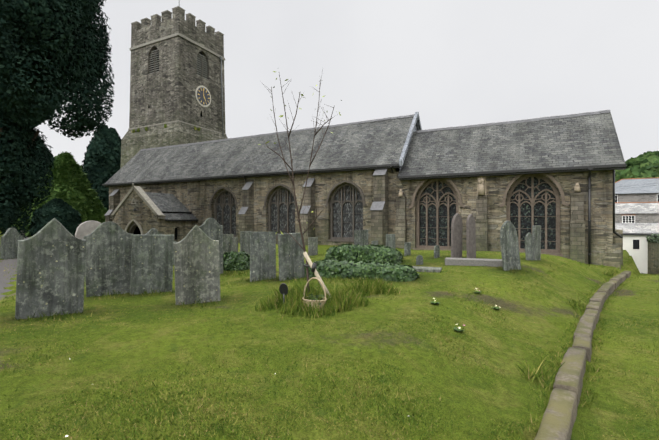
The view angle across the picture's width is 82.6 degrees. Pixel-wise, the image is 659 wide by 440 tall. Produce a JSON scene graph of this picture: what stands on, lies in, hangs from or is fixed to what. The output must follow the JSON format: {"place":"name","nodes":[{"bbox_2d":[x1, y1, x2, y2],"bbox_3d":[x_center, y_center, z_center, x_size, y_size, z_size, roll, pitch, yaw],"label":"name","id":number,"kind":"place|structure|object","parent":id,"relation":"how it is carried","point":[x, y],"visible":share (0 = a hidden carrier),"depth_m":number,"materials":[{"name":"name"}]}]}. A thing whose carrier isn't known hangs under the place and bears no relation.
{"place":"outdoors","nodes":[
{"label":"outdoors","id":0,"kind":"place"},
{"bbox_2d":[0,236,29,297],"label":"tarmac path","id":1,"kind":"structure","parent":0,"point":[9,263],"depth_m":12.69,"materials":[{"name":"grey asphalt"}]},
{"bbox_2d":[0,229,658,439],"bbox_3d":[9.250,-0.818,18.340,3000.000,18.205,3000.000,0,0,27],"label":"lawn","id":2,"kind":"structure","parent":0,"point":[555,313],"depth_m":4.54,"materials":[{"name":"green plant"}]},
{"bbox_2d":[0,228,22,259],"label":"gravestone","id":3,"kind":"object","parent":2,"relation":"on","point":[10,238],"visible":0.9,"depth_m":16.64,"materials":[{"name":"stone"}]},
{"bbox_2d":[0,132,55,226],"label":"tree foliage","id":4,"kind":"object","parent":2,"relation":"on","point":[41,153],"visible":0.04,"depth_m":39.74,"materials":[{"name":"green plant"}]},
{"bbox_2d":[15,218,85,319],"bbox_3d":[-4.358,0.916,5.890,0.901,1.899,0.187,0,0,-44],"label":"headstone","id":5,"kind":"object","parent":2,"relation":"on","point":[51,258],"visible":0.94,"depth_m":5.84,"materials":[{"name":"stone"}]},
{"bbox_2d":[29,198,81,236],"bbox_3d":[-20.358,-0.001,28.140,3.046,3.326,3.354,0,0,27],"label":"bush","id":6,"kind":"object","parent":2,"relation":"on","point":[66,215],"visible":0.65,"depth_m":27.35,"materials":[{"name":"green plant"}]},
{"bbox_2d":[0,0,114,237],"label":"yew tree","id":7,"kind":"object","parent":2,"relation":"on","point":[54,55],"depth_m":18.29,"materials":[{"name":"green plant"}]},
{"bbox_2d":[14,151,108,236],"bbox_3d":[-25.427,-2.498,36.075,7.494,8.541,8.929,0,0,27],"label":"cypress tree","id":8,"kind":"object","parent":2,"relation":"on","point":[72,186],"visible":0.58,"depth_m":35.40,"materials":[{"name":"green plant"}]},
{"bbox_2d":[75,221,100,238],"bbox_3d":[-6.574,0.948,10.368,0.120,1.864,0.764,0,0,43],"label":"gravestone","id":9,"kind":"object","parent":2,"relation":"on","point":[85,228],"visible":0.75,"depth_m":10.23,"materials":[{"name":"grey stone"}]},
{"bbox_2d":[82,124,120,209],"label":"tree","id":10,"kind":"object","parent":2,"relation":"on","point":[101,161],"visible":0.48,"depth_m":44.35,"materials":[{"name":"green plant"}]},
{"bbox_2d":[83,221,132,296],"bbox_3d":[-4.482,0.958,7.682,0.925,1.859,0.144,0,0,-38],"label":"headstone","id":11,"kind":"object","parent":2,"relation":"on","point":[108,256],"visible":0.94,"depth_m":7.63,"materials":[{"name":"stone"}]},
{"bbox_2d":[109,127,121,153],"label":"tree","id":12,"kind":"object","parent":2,"relation":"on","point":[116,137],"visible":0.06,"depth_m":51.19,"materials":[{"name":"green plant"}]},
{"bbox_2d":[130,234,173,294],"bbox_3d":[-3.713,1.093,7.865,0.841,1.596,0.151,0,0,-33],"label":"headstone","id":13,"kind":"object","parent":2,"relation":"on","point":[152,261],"visible":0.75,"depth_m":7.82,"materials":[{"name":"stone"}]},
{"bbox_2d":[110,190,194,241],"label":"porch walls","id":14,"kind":"structure","parent":2,"relation":"on","point":[143,216],"depth_m":26.35,"materials":[{"name":"brown stone"}]},
{"bbox_2d":[110,183,164,234],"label":"porch copings","id":15,"kind":"object","parent":14,"relation":"on","point":[148,201],"visible":0.52,"depth_m":26.14,"materials":[{"name":"beige stone"}]},
{"bbox_2d":[145,192,197,220],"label":"porch roof","id":16,"kind":"structure","parent":14,"relation":"on","point":[167,202],"depth_m":27.37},
{"bbox_2d":[144,228,161,234],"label":"headstone","id":17,"kind":"object","parent":2,"relation":"on","point":[153,231],"visible":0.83,"depth_m":11.12,"materials":[{"name":"stone"}]},
{"bbox_2d":[120,7,227,168],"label":"tower walls","id":18,"kind":"structure","parent":2,"relation":"on","point":[166,93],"depth_m":36.28,"materials":[{"name":"grey stone"}]},
{"bbox_2d":[131,124,199,132],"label":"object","id":19,"kind":"object","parent":18,"relation":"attached to","point":[146,129],"visible":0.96,"depth_m":36.22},
{"bbox_2d":[128,6,225,134],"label":"stone string courses","id":20,"kind":"object","parent":18,"relation":"attached to","point":[171,36],"visible":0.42,"depth_m":36.42,"materials":[{"name":"grey stone"}]},
{"bbox_2d":[148,45,208,79],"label":"louvered windows","id":21,"kind":"structure","parent":18,"relation":"in","point":[153,62],"depth_m":36.90,"materials":[{"name":"grey wood"}]},
{"bbox_2d":[195,86,210,106],"bbox_3d":[-12.514,-12.284,37.287,0.130,2.040,2.040,0,0,27],"label":"tower clock","id":22,"kind":"object","parent":18,"relation":"attached to","point":[203,95],"visible":1,"depth_m":37.21,"materials":[{"name":"metal"}]},
{"bbox_2d":[219,56,223,137],"bbox_3d":[-12.780,-15.093,37.546,0.372,15.901,5.207,0,0,36],"label":"drainpipe","id":23,"kind":"object","parent":18,"relation":"attached to","point":[220,58],"visible":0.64,"depth_m":39.46,"materials":[{"name":"grey metal"}]},
{"bbox_2d":[173,225,220,304],"bbox_3d":[-2.412,0.985,6.881,0.831,1.806,0.142,0,0,-27],"label":"headstone","id":24,"kind":"object","parent":2,"relation":"on","point":[196,263],"visible":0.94,"depth_m":6.83,"materials":[{"name":"stone"}]},
{"bbox_2d":[198,218,222,273],"bbox_3d":[-3.324,0.932,10.546,0.148,1.988,0.776,0,0,43],"label":"headstone","id":25,"kind":"object","parent":2,"relation":"on","point":[211,228],"visible":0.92,"depth_m":10.58,"materials":[{"name":"stone"}]},
{"bbox_2d":[223,234,232,253],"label":"headstone","id":26,"kind":"object","parent":2,"relation":"on","point":[227,242],"visible":0.36,"depth_m":13.41,"materials":[{"name":"stone"}]},
{"bbox_2d":[233,237,237,251],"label":"headstone","id":27,"kind":"object","parent":2,"relation":"on","point":[235,244],"visible":0.43,"depth_m":16.95,"materials":[{"name":"stone"}]},
{"bbox_2d":[223,251,249,270],"bbox_3d":[-2.910,1.266,11.630,1.159,0.650,1.003,0,0,27],"label":"tomb ivy","id":28,"kind":"object","parent":2,"relation":"on","point":[236,261],"visible":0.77,"depth_m":11.26,"materials":[{"name":"green plant"}]},
{"bbox_2d":[240,231,251,254],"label":"headstone","id":29,"kind":"object","parent":2,"relation":"on","point":[245,241],"visible":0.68,"depth_m":15.57,"materials":[{"name":"stone"}]},
{"bbox_2d":[250,232,275,281],"bbox_3d":[-1.689,1.084,9.552,0.708,1.581,0.124,0,0,-35],"label":"headstone","id":30,"kind":"object","parent":2,"relation":"on","point":[262,254],"visible":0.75,"depth_m":9.52,"materials":[{"name":"stone"}]},
{"bbox_2d":[279,283,287,305],"bbox_3d":[-0.758,1.293,6.221,0.150,0.507,0.136,0,0,27],"label":"small plaque marker","id":31,"kind":"object","parent":2,"relation":"on","point":[283,289],"visible":0.79,"depth_m":6.22,"materials":[{"name":"grey metal"}]},
{"bbox_2d":[278,232,304,280],"bbox_3d":[-0.950,1.087,9.440,0.777,1.549,0.148,0,0,-33],"label":"headstone","id":32,"kind":"object","parent":2,"relation":"on","point":[291,256],"visible":0.61,"depth_m":9.37,"materials":[{"name":"stone"}]},
{"bbox_2d":[258,68,341,292],"bbox_3d":[-0.493,-0.523,6.348,1.418,4.125,0.430,0,0,2],"label":"sapling tree","id":33,"kind":"object","parent":2,"relation":"on","point":[298,219],"depth_m":6.36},
{"bbox_2d":[308,237,317,255],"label":"headstone","id":34,"kind":"object","parent":2,"relation":"on","point":[312,245],"visible":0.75,"depth_m":16.11,"materials":[{"name":"stone"}]},
{"bbox_2d":[302,277,326,310],"bbox_3d":[-0.240,1.186,6.072,0.436,0.521,0.329,0,0,27],"label":"wicker basket","id":35,"kind":"object","parent":2,"relation":"on","point":[323,301],"visible":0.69,"depth_m":5.97,"materials":[{"name":"beige wicker"}]},
{"bbox_2d":[305,294,323,304],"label":"basket contents","id":36,"kind":"object","parent":35,"relation":"in","point":[310,297],"visible":0.65,"depth_m":6.03,"materials":[{"name":"green plant"}]},
{"bbox_2d":[303,252,332,299],"bbox_3d":[-0.131,1.065,6.331,0.649,1.073,0.069,0,0,3],"label":"wooden stake","id":37,"kind":"object","parent":2,"relation":"on","point":[309,261],"visible":0.59,"depth_m":6.31,"materials":[{"name":"brown wood"}]},
{"bbox_2d":[304,263,316,272],"bbox_3d":[-0.328,0.802,6.317,0.226,0.165,0.072,0,0,3],"label":"tree tie","id":38,"kind":"object","parent":37,"relation":"attached to","point":[314,266],"visible":0.96,"depth_m":6.29,"materials":[{"name":"black rubber"}]},
{"bbox_2d":[354,230,367,245],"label":"headstone","id":39,"kind":"object","parent":2,"relation":"on","point":[360,237],"visible":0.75,"depth_m":18.02,"materials":[{"name":"stone"}]},
{"bbox_2d":[304,258,419,281],"bbox_3d":[0.675,1.303,9.835,3.296,0.535,1.433,0,0,27],"label":"ivy hedge","id":40,"kind":"object","parent":2,"relation":"on","point":[349,269],"visible":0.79,"depth_m":9.29,"materials":[{"name":"green plant"}]},
{"bbox_2d":[324,243,403,263],"bbox_3d":[1.081,1.163,12.561,2.745,0.740,1.440,0,0,27],"label":"shrub","id":41,"kind":"object","parent":2,"relation":"on","point":[364,253],"visible":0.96,"depth_m":12.03,"materials":[{"name":"green plant"}]},
{"bbox_2d":[109,168,622,269],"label":"church walls","id":42,"kind":"structure","parent":2,"relation":"on","point":[194,197],"depth_m":20.84,"materials":[{"name":"stone"}]},
{"bbox_2d":[209,180,365,241],"bbox_3d":[-3.236,-0.537,24.894,12.355,3.686,0.530,0,0,27],"label":"window tracery","id":43,"kind":"object","parent":42,"relation":"attached to","point":[230,196],"visible":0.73,"depth_m":24.71,"materials":[{"name":"brown stone"}]},
{"bbox_2d":[217,186,362,236],"bbox_3d":[-3.143,-0.519,25.076,11.900,3.450,0.001,0,0,27],"label":"window glass","id":44,"kind":"object","parent":43,"relation":"in","point":[347,207],"visible":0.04,"depth_m":24.72,"materials":[{"name":"black glass"}]},
{"bbox_2d":[104,168,584,263],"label":"buttresses","id":45,"kind":"structure","parent":42,"relation":"attached to","point":[379,218],"depth_m":20.77,"materials":[{"name":"stone"}]},
{"bbox_2d":[102,163,625,263],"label":"gutters and downpipes","id":46,"kind":"object","parent":42,"relation":"attached to","point":[613,167],"visible":0.83,"depth_m":19.55,"materials":[{"name":"black metal"}]},
{"bbox_2d":[105,113,624,183],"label":"church roof","id":47,"kind":"structure","parent":42,"relation":"on","point":[588,140],"depth_m":22.21,"materials":[{"name":"grey stone"}]},
{"bbox_2d":[140,110,610,150],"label":"roof ridge","id":48,"kind":"structure","parent":47,"relation":"on","point":[516,121],"depth_m":23.27,"materials":[{"name":"stone"}]},
{"bbox_2d":[399,112,421,169],"bbox_3d":[5.544,-4.669,23.910,0.250,4.450,7.220,0,0,27],"label":"gable coping","id":49,"kind":"object","parent":47,"relation":"on","point":[413,126],"visible":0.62,"depth_m":22.32,"materials":[{"name":"grey stone"}]},
{"bbox_2d":[409,173,568,255],"bbox_3d":[7.840,-0.413,19.263,7.515,4.218,0.550,0,0,27],"label":"window tracery","id":50,"kind":"object","parent":42,"relation":"attached to","point":[532,199],"visible":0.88,"depth_m":18.69,"materials":[{"name":"stone"}]},
{"bbox_2d":[398,176,580,196],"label":"carved wall ornaments","id":51,"kind":"object","parent":42,"relation":"attached to","point":[481,185],"visible":0.92,"depth_m":18.84},
{"bbox_2d":[386,234,395,248],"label":"headstone","id":52,"kind":"object","parent":2,"relation":"on","point":[390,240],"visible":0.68,"depth_m":14.51,"materials":[{"name":"stone"}]},
{"bbox_2d":[404,242,410,255],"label":"headstone","id":53,"kind":"object","parent":2,"relation":"on","point":[407,247],"visible":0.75,"depth_m":13.77,"materials":[{"name":"stone"}]},
{"bbox_2d":[416,255,422,264],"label":"headstone","id":54,"kind":"object","parent":2,"relation":"on","point":[419,259],"visible":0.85,"depth_m":11.56,"materials":[{"name":"stone"}]},
{"bbox_2d":[413,266,441,272],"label":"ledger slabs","id":55,"kind":"structure","parent":2,"relation":"on","point":[427,269],"depth_m":10.37,"materials":[{"name":"stone"}]},
{"bbox_2d":[434,245,439,257],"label":"headstone","id":56,"kind":"object","parent":2,"relation":"on","point":[436,251],"visible":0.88,"depth_m":12.83,"materials":[{"name":"stone"}]},
{"bbox_2d":[451,213,462,257],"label":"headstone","id":57,"kind":"object","parent":2,"relation":"on","point":[456,235],"visible":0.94,"depth_m":12.24,"materials":[{"name":"stone"}]},
{"bbox_2d":[431,288,499,331],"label":"flowers","id":58,"kind":"object","parent":2,"relation":"on","point":[459,329],"visible":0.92,"depth_m":6.58,"materials":[{"name":"white plant"}]},
{"bbox_2d":[466,214,475,257],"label":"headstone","id":59,"kind":"object","parent":2,"relation":"on","point":[471,237],"visible":0.96,"depth_m":12.31,"materials":[{"name":"stone"}]},
{"bbox_2d":[445,257,502,266],"bbox_3d":[4.537,1.337,11.301,2.000,0.300,0.560,0,0,21],"label":"ledger granite","id":60,"kind":"object","parent":2,"relation":"on","point":[473,262],"visible":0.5,"depth_m":11.16,"materials":[{"name":"grey stone"}]},
{"bbox_2d":[500,221,520,270],"bbox_3d":[5.119,0.881,10.621,0.737,1.734,0.268,0,0,-32],"label":"headstone","id":61,"kind":"object","parent":2,"relation":"on","point":[509,243],"visible":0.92,"depth_m":10.56,"materials":[{"name":"stone"}]},
{"bbox_2d":[525,232,532,259],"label":"headstone","id":62,"kind":"object","parent":2,"relation":"on","point":[528,247],"visible":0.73,"depth_m":12.21,"materials":[{"name":"stone"}]},
{"bbox_2d":[532,225,540,259],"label":"headstone","id":63,"kind":"object","parent":2,"relation":"on","point":[536,236],"visible":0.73,"depth_m":12.37,"materials":[{"name":"stone"}]},
{"bbox_2d":[534,271,630,439],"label":"kerb stones","id":64,"kind":"object","parent":2,"relation":"on","point":[559,418],"visible":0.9,"depth_m":4.63,"materials":[{"name":"grey stone"}]},
{"bbox_2d":[615,193,658,273],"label":"house walls","id":65,"kind":"structure","parent":2,"relation":"on","point":[635,246],"depth_m":43.88,"materials":[{"name":"white paint"}]},
{"bbox_2d":[615,178,658,193],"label":"house roof","id":66,"kind":"structure","parent":65,"relation":"on","point":[629,184],"depth_m":51.71,"materials":[{"name":"grey stone"}]},
{"bbox_2d":[615,177,658,202],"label":"house ridge tiles","id":67,"kind":"object","parent":66,"relation":"on","point":[637,202],"visible":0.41,"depth_m":47.70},
{"bbox_2d":[615,203,658,213],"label":"house roof","id":68,"kind":"structure","parent":65,"relation":"on","point":[636,208],"depth_m":45.92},
{"bbox_2d":[615,223,658,232],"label":"house roof","id":69,"kind":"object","parent":65,"relation":"attached to","point":[639,227],"visible":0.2,"depth_m":26.54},
{"bbox_2d":[615,151,658,181],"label":"wooded hill","id":70,"kind":"structure","parent":2,"relation":"on","point":[645,165],"depth_m":74.02,"materials":[{"name":"green plant"}]},
{"bbox_2d":[648,240,658,273],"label":"boundary wall","id":71,"kind":"structure","parent":2,"relation":"on","point":[653,258],"depth_m":24.25,"materials":[{"name":"stone"}]},
{"bbox_2d":[646,233,658,243],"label":"ivy","id":72,"kind":"object","parent":71,"relation":"on","point":[653,237],"visible":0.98,"depth_m":24.13,"materials":[{"name":"green plant"}]},
{"bbox_2d":[35,0,658,165],"label":"sky","id":73,"kind":"structure","parent":0,"point":[453,63],"materials":[{"name":"white"}]},
{"bbox_2d":[420,177,555,249],"bbox_3d":[7.942,-0.384,19.464,6.850,3.920,0.001,0,0,27],"label":"window glass","id":74,"kind":"object","parent":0,"point":[525,210],"depth_m":18.71,"materials":[{"name":"black glass"}]}
]}

